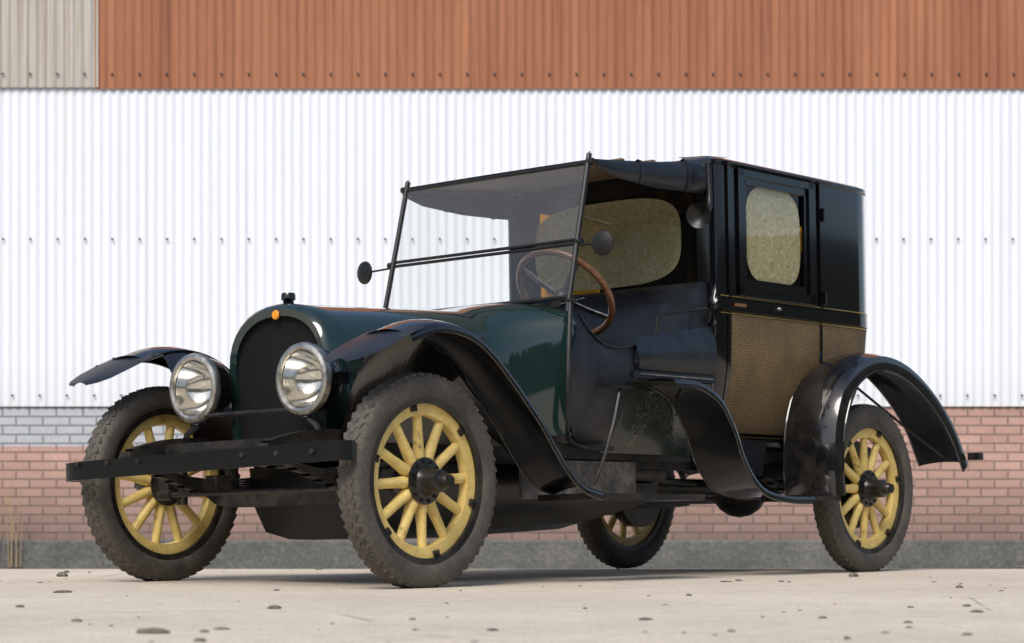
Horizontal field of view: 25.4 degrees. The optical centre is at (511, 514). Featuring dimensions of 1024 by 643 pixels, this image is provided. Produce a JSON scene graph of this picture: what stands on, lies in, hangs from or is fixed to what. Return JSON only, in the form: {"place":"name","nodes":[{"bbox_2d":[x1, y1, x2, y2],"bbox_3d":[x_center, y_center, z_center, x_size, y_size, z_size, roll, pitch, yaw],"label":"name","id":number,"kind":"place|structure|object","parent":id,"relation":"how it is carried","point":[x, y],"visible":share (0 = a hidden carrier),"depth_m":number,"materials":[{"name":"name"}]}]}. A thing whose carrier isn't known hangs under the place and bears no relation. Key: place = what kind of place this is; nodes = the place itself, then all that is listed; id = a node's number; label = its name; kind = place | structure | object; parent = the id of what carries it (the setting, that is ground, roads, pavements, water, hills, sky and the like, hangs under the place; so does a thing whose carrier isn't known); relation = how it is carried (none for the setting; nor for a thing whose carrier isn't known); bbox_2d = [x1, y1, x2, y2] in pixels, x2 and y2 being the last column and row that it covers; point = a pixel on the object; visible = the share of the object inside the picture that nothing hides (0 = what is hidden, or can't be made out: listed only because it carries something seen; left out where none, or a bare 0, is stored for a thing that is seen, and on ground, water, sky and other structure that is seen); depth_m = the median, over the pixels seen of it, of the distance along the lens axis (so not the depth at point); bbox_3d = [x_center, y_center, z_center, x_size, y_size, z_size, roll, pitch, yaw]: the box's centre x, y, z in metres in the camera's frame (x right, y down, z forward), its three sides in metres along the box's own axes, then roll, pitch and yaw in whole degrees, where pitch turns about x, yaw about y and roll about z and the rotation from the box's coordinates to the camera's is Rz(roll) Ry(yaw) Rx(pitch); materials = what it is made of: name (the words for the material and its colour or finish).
{"place":"outdoors","nodes":[
{"label":"outdoors","id":0,"kind":"place"},
{"bbox_2d":[0,569,1023,642],"bbox_3d":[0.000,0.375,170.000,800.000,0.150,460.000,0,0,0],"label":"ground","id":1,"kind":"structure","parent":0,"point":[520,605],"depth_m":7.46,"materials":[{"name":"concrete"}]},
{"bbox_2d":[0,471,24,566],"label":"dry weeds","id":2,"kind":"object","parent":1,"relation":"on","point":[11,519],"visible":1,"depth_m":18.89,"materials":[{"name":"beige plant"}]},
{"bbox_2d":[3,560,1023,642],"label":"ground grit","id":3,"kind":"object","parent":1,"relation":"on","point":[153,630],"visible":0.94,"depth_m":6.59,"materials":[{"name":"gravel"}]},
{"bbox_2d":[66,151,982,587],"bbox_3d":[0.232,-0.752,11.316,2.050,2.121,4.914,0,0,40],"label":"vintage car","id":4,"kind":"object","parent":1,"relation":"on","point":[634,341],"visible":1,"depth_m":10.73,"materials":[{"name":"metal"}]},
{"bbox_2d":[0,540,1023,568],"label":"plinth wall","id":5,"kind":"structure","parent":0,"point":[549,554],"depth_m":18.92,"materials":[{"name":"grey concrete"}]},
{"bbox_2d":[0,406,1023,539],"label":"brick wall","id":6,"kind":"structure","parent":5,"relation":"on","point":[42,446],"depth_m":19.10,"materials":[{"name":"red brick"}]},
{"bbox_2d":[0,0,1023,405],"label":"wall sheets","id":7,"kind":"object","parent":6,"relation":"on","point":[208,176],"depth_m":19.08,"materials":[{"name":"white metal"}]}
]}

